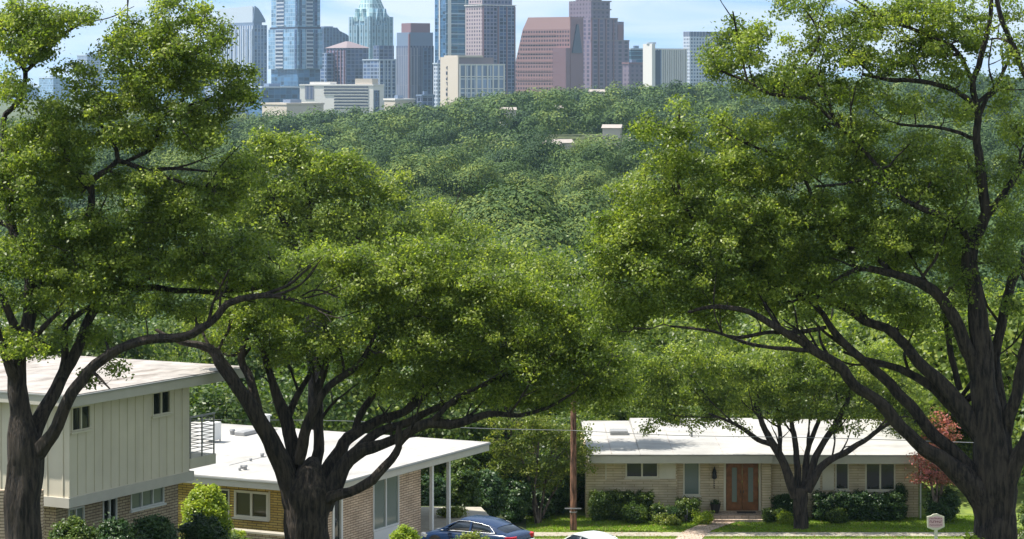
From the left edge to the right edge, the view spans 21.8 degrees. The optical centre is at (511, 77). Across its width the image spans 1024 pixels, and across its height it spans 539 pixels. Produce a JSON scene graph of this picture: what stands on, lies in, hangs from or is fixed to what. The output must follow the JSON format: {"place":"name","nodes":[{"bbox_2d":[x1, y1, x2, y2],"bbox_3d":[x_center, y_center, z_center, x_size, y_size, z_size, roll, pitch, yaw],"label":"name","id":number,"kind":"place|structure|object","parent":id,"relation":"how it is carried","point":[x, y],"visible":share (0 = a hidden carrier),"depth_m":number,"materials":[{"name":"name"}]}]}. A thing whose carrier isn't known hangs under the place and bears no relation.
{"place":"outdoors","nodes":[
{"label":"outdoors","id":0,"kind":"place"},
{"bbox_2d":[0,355,244,538],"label":"two storey house","id":1,"kind":"structure","parent":0,"point":[121,447],"depth_m":83.32,"materials":[{"name":"paint"}]},
{"bbox_2d":[70,404,93,434],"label":"window","id":2,"kind":"structure","parent":1,"relation":"in","point":[80,415],"depth_m":80.98,"materials":[{"name":"beige paint"}]},
{"bbox_2d":[129,487,166,512],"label":"window","id":3,"kind":"structure","parent":1,"relation":"in","point":[153,498],"depth_m":85.29,"materials":[{"name":"grey glass"}]},
{"bbox_2d":[151,390,172,418],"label":"window","id":4,"kind":"structure","parent":1,"relation":"in","point":[161,401],"depth_m":84.58,"materials":[{"name":"beige paint"}]},
{"bbox_2d":[417,507,488,538],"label":"driveway","id":5,"kind":"structure","parent":0,"point":[439,521],"depth_m":109.31,"materials":[{"name":"concrete"}]},
{"bbox_2d":[421,515,534,538],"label":"blue car","id":6,"kind":"object","parent":5,"relation":"on","point":[492,527],"visible":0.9,"depth_m":100.56,"materials":[{"name":"blue paint"}]},
{"bbox_2d":[0,80,1023,530],"bbox_3d":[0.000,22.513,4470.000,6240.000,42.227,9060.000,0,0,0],"label":"ground","id":7,"kind":"structure","parent":0,"point":[560,136],"depth_m":960.57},
{"bbox_2d":[0,489,43,538],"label":"garden wall","id":8,"kind":"structure","parent":7,"relation":"on","point":[2,534],"depth_m":79.00,"materials":[{"name":"beige brick"}]},
{"bbox_2d":[0,299,102,356],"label":"oak tree","id":9,"kind":"object","parent":7,"relation":"on","point":[18,317],"visible":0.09,"depth_m":147.04,"materials":[{"name":"green plant"}]},
{"bbox_2d":[38,76,69,99],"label":"hazy block","id":10,"kind":"structure","parent":7,"relation":"on","point":[48,84],"depth_m":4211.23,"materials":[{"name":"blue glass"}]},
{"bbox_2d":[47,514,98,538],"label":"shrub","id":11,"kind":"object","parent":7,"relation":"on","point":[72,528],"visible":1,"depth_m":77.42,"materials":[{"name":"green plant"}]},
{"bbox_2d":[42,298,190,361],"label":"oak tree","id":12,"kind":"object","parent":7,"relation":"on","point":[131,332],"visible":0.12,"depth_m":148.57,"materials":[{"name":"green plant"}]},
{"bbox_2d":[94,512,138,538],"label":"shrub","id":13,"kind":"object","parent":7,"relation":"on","point":[113,528],"visible":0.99,"depth_m":79.30,"materials":[{"name":"green plant"}]},
{"bbox_2d":[128,513,179,538],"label":"shrub","id":14,"kind":"object","parent":7,"relation":"on","point":[154,526],"visible":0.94,"depth_m":81.14,"materials":[{"name":"green plant"}]},
{"bbox_2d":[0,0,353,538],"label":"live oak","id":15,"kind":"object","parent":7,"relation":"on","point":[46,143],"visible":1,"depth_m":73.64,"materials":[{"name":"green plant"}]},
{"bbox_2d":[134,313,222,360],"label":"oak tree","id":16,"kind":"object","parent":7,"relation":"on","point":[170,329],"visible":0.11,"depth_m":197.73,"materials":[{"name":"green plant"}]},
{"bbox_2d":[178,510,233,538],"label":"shrub","id":17,"kind":"object","parent":7,"relation":"on","point":[203,526],"visible":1,"depth_m":87.24,"materials":[{"name":"green plant"}]},
{"bbox_2d":[178,479,235,538],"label":"shrub","id":18,"kind":"object","parent":7,"relation":"on","point":[210,500],"visible":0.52,"depth_m":91.68,"materials":[{"name":"green plant"}]},
{"bbox_2d":[217,6,266,103],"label":"wedge roof tower","id":19,"kind":"structure","parent":7,"relation":"on","point":[247,21],"depth_m":2909.28,"materials":[{"name":"blue glass"}]},
{"bbox_2d":[189,378,301,428],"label":"oak tree","id":20,"kind":"object","parent":7,"relation":"on","point":[223,403],"visible":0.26,"depth_m":120.97,"materials":[{"name":"green plant"}]},
{"bbox_2d":[232,528,284,538],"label":"planter wall","id":21,"kind":"structure","parent":7,"relation":"on","point":[257,534],"depth_m":98.15,"materials":[{"name":"brown brick"}]},
{"bbox_2d":[178,297,350,400],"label":"oak tree","id":22,"kind":"object","parent":7,"relation":"on","point":[255,371],"visible":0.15,"depth_m":150.61,"materials":[{"name":"green plant"}]},
{"bbox_2d":[246,83,299,117],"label":"glass block","id":23,"kind":"structure","parent":7,"relation":"on","point":[277,93],"depth_m":2360.69,"materials":[{"name":"blue glass"}]},
{"bbox_2d":[261,99,324,118],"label":"beige hall","id":24,"kind":"structure","parent":7,"relation":"on","point":[296,106],"depth_m":2061.66,"materials":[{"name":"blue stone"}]},
{"bbox_2d":[268,0,321,85],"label":"stacked glass tower","id":25,"kind":"structure","parent":7,"relation":"on","point":[295,45],"depth_m":2511.98,"materials":[{"name":"blue glass"}]},
{"bbox_2d":[159,124,438,429],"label":"oak tree","id":26,"kind":"object","parent":7,"relation":"on","point":[290,194],"visible":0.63,"depth_m":118.44,"materials":[{"name":"green plant"}]},
{"bbox_2d":[246,298,405,403],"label":"oak tree","id":27,"kind":"object","parent":7,"relation":"on","point":[339,322],"visible":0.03,"depth_m":153.77,"materials":[{"name":"green plant"}]},
{"bbox_2d":[178,414,490,538],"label":"carport house","id":28,"kind":"structure","parent":7,"relation":"on","point":[240,473],"depth_m":103.68,"materials":[{"name":"paint"}]},
{"bbox_2d":[232,490,269,521],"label":"window","id":29,"kind":"structure","parent":28,"relation":"in","point":[248,505],"depth_m":100.71,"materials":[{"name":"white glass"}]},
{"bbox_2d":[332,499,342,538],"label":"door","id":30,"kind":"structure","parent":28,"relation":"in","point":[337,513],"depth_m":100.47,"materials":[{"name":"white glass"}]},
{"bbox_2d":[373,475,398,531],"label":"window","id":31,"kind":"structure","parent":28,"relation":"in","point":[386,491],"depth_m":103.68,"materials":[{"name":"grey glass"}]},
{"bbox_2d":[321,26,348,52],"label":"shouldered dark tower","id":32,"kind":"structure","parent":7,"relation":"on","point":[331,36],"depth_m":3206.36,"materials":[{"name":"blue glass"}]},
{"bbox_2d":[299,79,384,113],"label":"white banded hotel","id":33,"kind":"structure","parent":7,"relation":"on","point":[365,93],"depth_m":2212.33,"materials":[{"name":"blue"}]},
{"bbox_2d":[257,342,429,434],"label":"oak tree","id":34,"kind":"object","parent":7,"relation":"on","point":[345,408],"visible":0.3,"depth_m":129.24,"materials":[{"name":"green plant"}]},
{"bbox_2d":[320,41,368,83],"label":"hip roof block","id":35,"kind":"structure","parent":7,"relation":"on","point":[342,62],"depth_m":2608.62,"materials":[{"name":"blue glass"}]},
{"bbox_2d":[349,0,392,58],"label":"crowned glass tower","id":36,"kind":"structure","parent":7,"relation":"on","point":[370,24],"depth_m":2962.29,"materials":[{"name":"blue glass"}]},
{"bbox_2d":[362,45,396,97],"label":"balcony block","id":37,"kind":"structure","parent":7,"relation":"on","point":[380,66],"depth_m":2566.49,"materials":[{"name":"blue glass"}]},
{"bbox_2d":[338,181,444,232],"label":"valley tree","id":38,"kind":"object","parent":7,"relation":"on","point":[402,208],"visible":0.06,"depth_m":317.21,"materials":[{"name":"green plant"}]},
{"bbox_2d":[388,524,422,538],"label":"shrub","id":39,"kind":"object","parent":7,"relation":"on","point":[405,532],"visible":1,"depth_m":97.24,"materials":[{"name":"green plant"}]},
{"bbox_2d":[155,221,660,538],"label":"live oak","id":40,"kind":"object","parent":7,"relation":"on","point":[313,490],"visible":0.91,"depth_m":85.58,"materials":[{"name":"green plant"}]},
{"bbox_2d":[396,23,433,104],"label":"dark slab tower","id":41,"kind":"structure","parent":7,"relation":"on","point":[415,59],"depth_m":2708.33,"materials":[{"name":"blue glass"}]},
{"bbox_2d":[378,153,458,198],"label":"valley tree","id":42,"kind":"object","parent":7,"relation":"on","point":[423,176],"visible":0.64,"depth_m":541.38,"materials":[{"name":"green plant"}]},
{"bbox_2d":[386,149,465,195],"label":"valley tree","id":43,"kind":"object","parent":7,"relation":"on","point":[450,164],"visible":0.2,"depth_m":564.89,"materials":[{"name":"green plant"}]},
{"bbox_2d":[410,185,452,213],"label":"valley tree","id":44,"kind":"object","parent":7,"relation":"on","point":[425,195],"visible":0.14,"depth_m":529.82,"materials":[{"name":"green plant"}]},
{"bbox_2d":[432,60,439,106],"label":"pale grid block","id":45,"kind":"structure","parent":7,"relation":"on","point":[436,79],"depth_m":2451.30,"materials":[{"name":"blue concrete"}]},
{"bbox_2d":[421,473,455,505],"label":"shrub","id":46,"kind":"object","parent":7,"relation":"on","point":[439,491],"visible":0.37,"depth_m":120.25,"materials":[{"name":"green plant"}]},
{"bbox_2d":[380,358,519,479],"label":"oak tree","id":47,"kind":"object","parent":7,"relation":"on","point":[461,433],"visible":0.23,"depth_m":133.62,"materials":[{"name":"green plant"}]},
{"bbox_2d":[435,0,467,62],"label":"teal tower","id":48,"kind":"structure","parent":7,"relation":"on","point":[449,27],"depth_m":2906.86,"materials":[{"name":"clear glass"}]},
{"bbox_2d":[444,456,482,506],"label":"shrub","id":49,"kind":"object","parent":7,"relation":"on","point":[465,482],"visible":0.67,"depth_m":122.11,"materials":[{"name":"green plant"}]},
{"bbox_2d":[440,55,504,106],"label":"cream hotel","id":50,"kind":"structure","parent":7,"relation":"on","point":[468,75],"depth_m":2310.33,"materials":[{"name":"beige concrete"}]},
{"bbox_2d":[438,158,508,201],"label":"valley tree","id":51,"kind":"object","parent":7,"relation":"on","point":[469,181],"visible":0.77,"depth_m":540.53,"materials":[{"name":"green plant"}]},
{"bbox_2d":[464,0,515,94],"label":"lattice tower","id":52,"kind":"structure","parent":7,"relation":"on","point":[490,28],"depth_m":2663.08,"materials":[{"name":"grey stone"}]},
{"bbox_2d":[478,469,507,516],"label":"shrub","id":53,"kind":"object","parent":7,"relation":"on","point":[491,486],"visible":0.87,"depth_m":125.18,"materials":[{"name":"green plant"}]},
{"bbox_2d":[462,229,547,266],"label":"valley tree","id":54,"kind":"object","parent":7,"relation":"on","point":[523,241],"visible":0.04,"depth_m":271.39,"materials":[{"name":"green plant"}]},
{"bbox_2d":[455,196,556,250],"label":"valley tree","id":55,"kind":"object","parent":7,"relation":"on","point":[502,214],"visible":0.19,"depth_m":319.68,"materials":[{"name":"green plant"}]},
{"bbox_2d":[386,187,628,477],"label":"oak tree","id":56,"kind":"object","parent":7,"relation":"on","point":[435,211],"visible":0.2,"depth_m":134.62,"materials":[{"name":"green plant"}]},
{"bbox_2d":[0,69,1023,360],"bbox_3d":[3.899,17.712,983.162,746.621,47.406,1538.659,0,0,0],"label":"distant wood","id":57,"kind":"object","parent":7,"relation":"on","point":[408,131],"visible":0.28,"depth_m":936.04,"materials":[{"name":"green plant"}]},
{"bbox_2d":[446,175,587,245],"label":"valley tree","id":58,"kind":"object","parent":7,"relation":"on","point":[532,204],"visible":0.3,"depth_m":328.22,"materials":[{"name":"green plant"}]},
{"bbox_2d":[500,472,533,523],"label":"shrub","id":59,"kind":"object","parent":7,"relation":"on","point":[515,498],"visible":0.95,"depth_m":130.18,"materials":[{"name":"green plant"}]},
{"bbox_2d":[501,170,562,194],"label":"valley tree","id":60,"kind":"object","parent":7,"relation":"on","point":[546,178],"visible":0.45,"depth_m":553.48,"materials":[{"name":"green plant"}]},
{"bbox_2d":[478,234,585,271],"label":"valley tree","id":61,"kind":"object","parent":7,"relation":"on","point":[532,246],"visible":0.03,"depth_m":259.24,"materials":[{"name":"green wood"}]},
{"bbox_2d":[478,211,586,261],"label":"valley tree","id":62,"kind":"object","parent":7,"relation":"on","point":[551,239],"visible":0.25,"depth_m":305.76,"materials":[{"name":"green plant"}]},
{"bbox_2d":[516,17,582,93],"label":"sloped brown block","id":63,"kind":"structure","parent":7,"relation":"on","point":[550,53],"depth_m":2513.64,"materials":[{"name":"red stone"}]},
{"bbox_2d":[515,409,606,458],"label":"young tree","id":64,"kind":"object","parent":7,"relation":"on","point":[563,420],"visible":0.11,"depth_m":145.46,"materials":[{"name":"green plant"}]},
{"bbox_2d":[524,437,598,505],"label":"young tree","id":65,"kind":"object","parent":7,"relation":"on","point":[580,479],"visible":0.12,"depth_m":135.29,"materials":[{"name":"green plant"}]},
{"bbox_2d":[544,185,614,226],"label":"valley tree","id":66,"kind":"object","parent":7,"relation":"on","point":[586,207],"visible":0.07,"depth_m":353.69,"materials":[{"name":"green plant"}]},
{"bbox_2d":[549,187,610,210],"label":"valley tree","id":67,"kind":"object","parent":7,"relation":"on","point":[576,198],"visible":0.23,"depth_m":521.29,"materials":[{"name":"green plant"}]},
{"bbox_2d":[550,167,614,197],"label":"valley tree","id":68,"kind":"object","parent":7,"relation":"on","point":[580,179],"visible":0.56,"depth_m":540.15,"materials":[{"name":"green plant"}]},
{"bbox_2d":[535,241,648,297],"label":"valley tree","id":69,"kind":"object","parent":7,"relation":"on","point":[583,264],"visible":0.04,"depth_m":245.08,"materials":[{"name":"green plant"}]},
{"bbox_2d":[555,210,637,255],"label":"valley tree","id":70,"kind":"object","parent":7,"relation":"on","point":[583,231],"visible":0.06,"depth_m":317.51,"materials":[{"name":"green plant"}]},
{"bbox_2d":[515,335,680,420],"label":"oak tree","id":71,"kind":"object","parent":7,"relation":"on","point":[643,352],"visible":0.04,"depth_m":151.27,"materials":[{"name":"green plant"}]},
{"bbox_2d":[569,0,629,90],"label":"stepped granite tower","id":72,"kind":"structure","parent":7,"relation":"on","point":[605,49],"depth_m":2609.47,"materials":[{"name":"red"}]},
{"bbox_2d":[565,396,659,420],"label":"young tree","id":73,"kind":"object","parent":7,"relation":"on","point":[636,413],"visible":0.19,"depth_m":147.23,"materials":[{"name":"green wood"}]},
{"bbox_2d":[622,60,642,90],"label":"mauve block","id":74,"kind":"structure","parent":7,"relation":"on","point":[632,71],"depth_m":2454.23,"materials":[{"name":"purple stone"}]},
{"bbox_2d":[643,42,686,88],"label":"white fin office","id":75,"kind":"structure","parent":7,"relation":"on","point":[666,66],"depth_m":2406.93,"materials":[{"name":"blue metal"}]},
{"bbox_2d":[620,307,750,413],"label":"oak tree","id":76,"kind":"object","parent":7,"relation":"on","point":[661,333],"visible":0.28,"depth_m":154.89,"materials":[{"name":"green plant"}]},
{"bbox_2d":[683,32,732,86],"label":"white grid tower","id":77,"kind":"structure","parent":7,"relation":"on","point":[692,41],"depth_m":2804.43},
{"bbox_2d":[580,418,922,522],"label":"ranch house","id":78,"kind":"structure","parent":7,"relation":"on","point":[706,466],"depth_m":132.73,"materials":[{"name":"brick"}]},
{"bbox_2d":[624,463,659,478],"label":"window","id":79,"kind":"structure","parent":78,"relation":"in","point":[632,470],"depth_m":132.64,"materials":[{"name":"glass"}]},
{"bbox_2d":[682,463,700,496],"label":"window","id":80,"kind":"structure","parent":78,"relation":"in","point":[691,471],"depth_m":132.87,"materials":[{"name":"glass"}]},
{"bbox_2d":[726,463,741,510],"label":"door","id":81,"kind":"structure","parent":78,"relation":"in","point":[733,471],"depth_m":132.90,"materials":[{"name":"brown wood"}]},
{"bbox_2d":[742,463,757,510],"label":"door","id":82,"kind":"structure","parent":78,"relation":"in","point":[749,471],"depth_m":132.90,"materials":[{"name":"brown wood"}]},
{"bbox_2d":[834,464,849,490],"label":"window","id":83,"kind":"structure","parent":78,"relation":"in","point":[841,470],"depth_m":132.74,"materials":[{"name":"grey glass"}]},
{"bbox_2d":[865,464,894,491],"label":"window","id":84,"kind":"structure","parent":78,"relation":"in","point":[878,477],"depth_m":132.74,"materials":[{"name":"grey glass"}]},
{"bbox_2d":[723,297,850,396],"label":"oak tree","id":85,"kind":"object","parent":7,"relation":"on","point":[743,319],"visible":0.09,"depth_m":171.77,"materials":[{"name":"green plant"}]},
{"bbox_2d":[713,285,870,418],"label":"oak tree","id":86,"kind":"object","parent":7,"relation":"on","point":[779,338],"visible":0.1,"depth_m":151.11,"materials":[{"name":"green plant"}]},
{"bbox_2d":[567,0,1023,538],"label":"live oak","id":87,"kind":"object","parent":7,"relation":"on","point":[985,481],"visible":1,"depth_m":77.69,"materials":[{"name":"green plant"}]},
{"bbox_2d":[807,297,937,415],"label":"oak tree","id":88,"kind":"object","parent":7,"relation":"on","point":[850,327],"visible":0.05,"depth_m":148.75,"materials":[{"name":"green plant"}]},
{"bbox_2d":[804,266,954,316],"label":"oak tree","id":89,"kind":"object","parent":7,"relation":"on","point":[899,283],"visible":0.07,"depth_m":175.16,"materials":[{"name":"green plant"}]},
{"bbox_2d":[812,284,966,475],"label":"oak tree","id":90,"kind":"object","parent":7,"relation":"on","point":[855,335],"visible":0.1,"depth_m":147.23,"materials":[{"name":"green plant"}]},
{"bbox_2d":[908,405,971,465],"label":"young tree","id":91,"kind":"object","parent":7,"relation":"on","point":[963,446],"visible":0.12,"depth_m":146.28,"materials":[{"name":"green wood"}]},
{"bbox_2d":[0,0,1023,86],"label":"sky","id":92,"kind":"structure","parent":0,"point":[662,22],"materials":[{"name":"blue"}]},
{"bbox_2d":[565,531,617,538],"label":"silver car","id":93,"kind":"object","parent":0,"point":[591,535],"visible":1,"depth_m":119.86,"materials":[{"name":"white paint"}]},
{"bbox_2d":[526,480,1023,538],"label":"lawn","id":94,"kind":"structure","parent":0,"point":[966,509],"depth_m":133.39,"materials":[{"name":"green plant"}]},
{"bbox_2d":[474,411,602,523],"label":"thin multi stem tree","id":95,"kind":"object","parent":94,"relation":"on","point":[529,467],"visible":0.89,"depth_m":130.81,"materials":[{"name":"green plant"}]},
{"bbox_2d":[527,488,558,518],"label":"shrub","id":96,"kind":"object","parent":94,"relation":"on","point":[552,507],"visible":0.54,"depth_m":132.33,"materials":[{"name":"green plant"}]},
{"bbox_2d":[546,458,569,513],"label":"shrub","id":97,"kind":"object","parent":94,"relation":"on","point":[561,495],"visible":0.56,"depth_m":132.99,"materials":[{"name":"green plant"}]},
{"bbox_2d":[565,381,582,530],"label":"utility pole","id":98,"kind":"object","parent":94,"relation":"on","point":[573,508],"visible":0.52,"depth_m":128.77,"materials":[{"name":"brown wood"}]},
{"bbox_2d":[587,488,655,520],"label":"hedge","id":99,"kind":"object","parent":94,"relation":"on","point":[602,505],"visible":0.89,"depth_m":131.69,"materials":[{"name":"green plant"}]},
{"bbox_2d":[620,501,649,523],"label":"shrub","id":100,"kind":"object","parent":94,"relation":"on","point":[634,514],"visible":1,"depth_m":130.68,"materials":[{"name":"green plant"}]},
{"bbox_2d":[674,495,701,522],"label":"shrub","id":101,"kind":"object","parent":94,"relation":"on","point":[692,505],"visible":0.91,"depth_m":131.24,"materials":[{"name":"green plant"}]},
{"bbox_2d":[676,521,731,538],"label":"footpath","id":102,"kind":"structure","parent":94,"relation":"on","point":[697,532],"depth_m":128.79,"materials":[{"name":"beige concrete"}]},
{"bbox_2d":[595,333,941,529],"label":"live oak","id":103,"kind":"object","parent":94,"relation":"on","point":[797,385],"visible":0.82,"depth_m":129.14,"materials":[{"name":"green plant"}]},
{"bbox_2d":[769,493,793,516],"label":"hedge","id":104,"kind":"object","parent":94,"relation":"on","point":[784,501],"visible":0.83,"depth_m":131.74,"materials":[{"name":"green plant"}]},
{"bbox_2d":[810,488,907,521],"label":"hedge","id":105,"kind":"object","parent":94,"relation":"on","point":[864,505],"visible":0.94,"depth_m":131.53,"materials":[{"name":"green plant"}]},
{"bbox_2d":[904,407,963,513],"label":"crape myrtle","id":106,"kind":"object","parent":94,"relation":"on","point":[938,478],"visible":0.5,"depth_m":130.88,"materials":[{"name":"red plant"}]},
{"bbox_2d":[852,290,1023,460],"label":"oak tree","id":107,"kind":"object","parent":94,"relation":"on","point":[927,349],"visible":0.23,"depth_m":137.63,"materials":[{"name":"green plant"}]},
{"bbox_2d":[920,484,961,521],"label":"shrub","id":108,"kind":"object","parent":94,"relation":"on","point":[950,501],"visible":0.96,"depth_m":130.98,"materials":[{"name":"green plant"}]},
{"bbox_2d":[534,532,1020,535],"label":"sidewalk","id":109,"kind":"structure","parent":0,"point":[769,533],"depth_m":127.98,"materials":[{"name":"concrete"}]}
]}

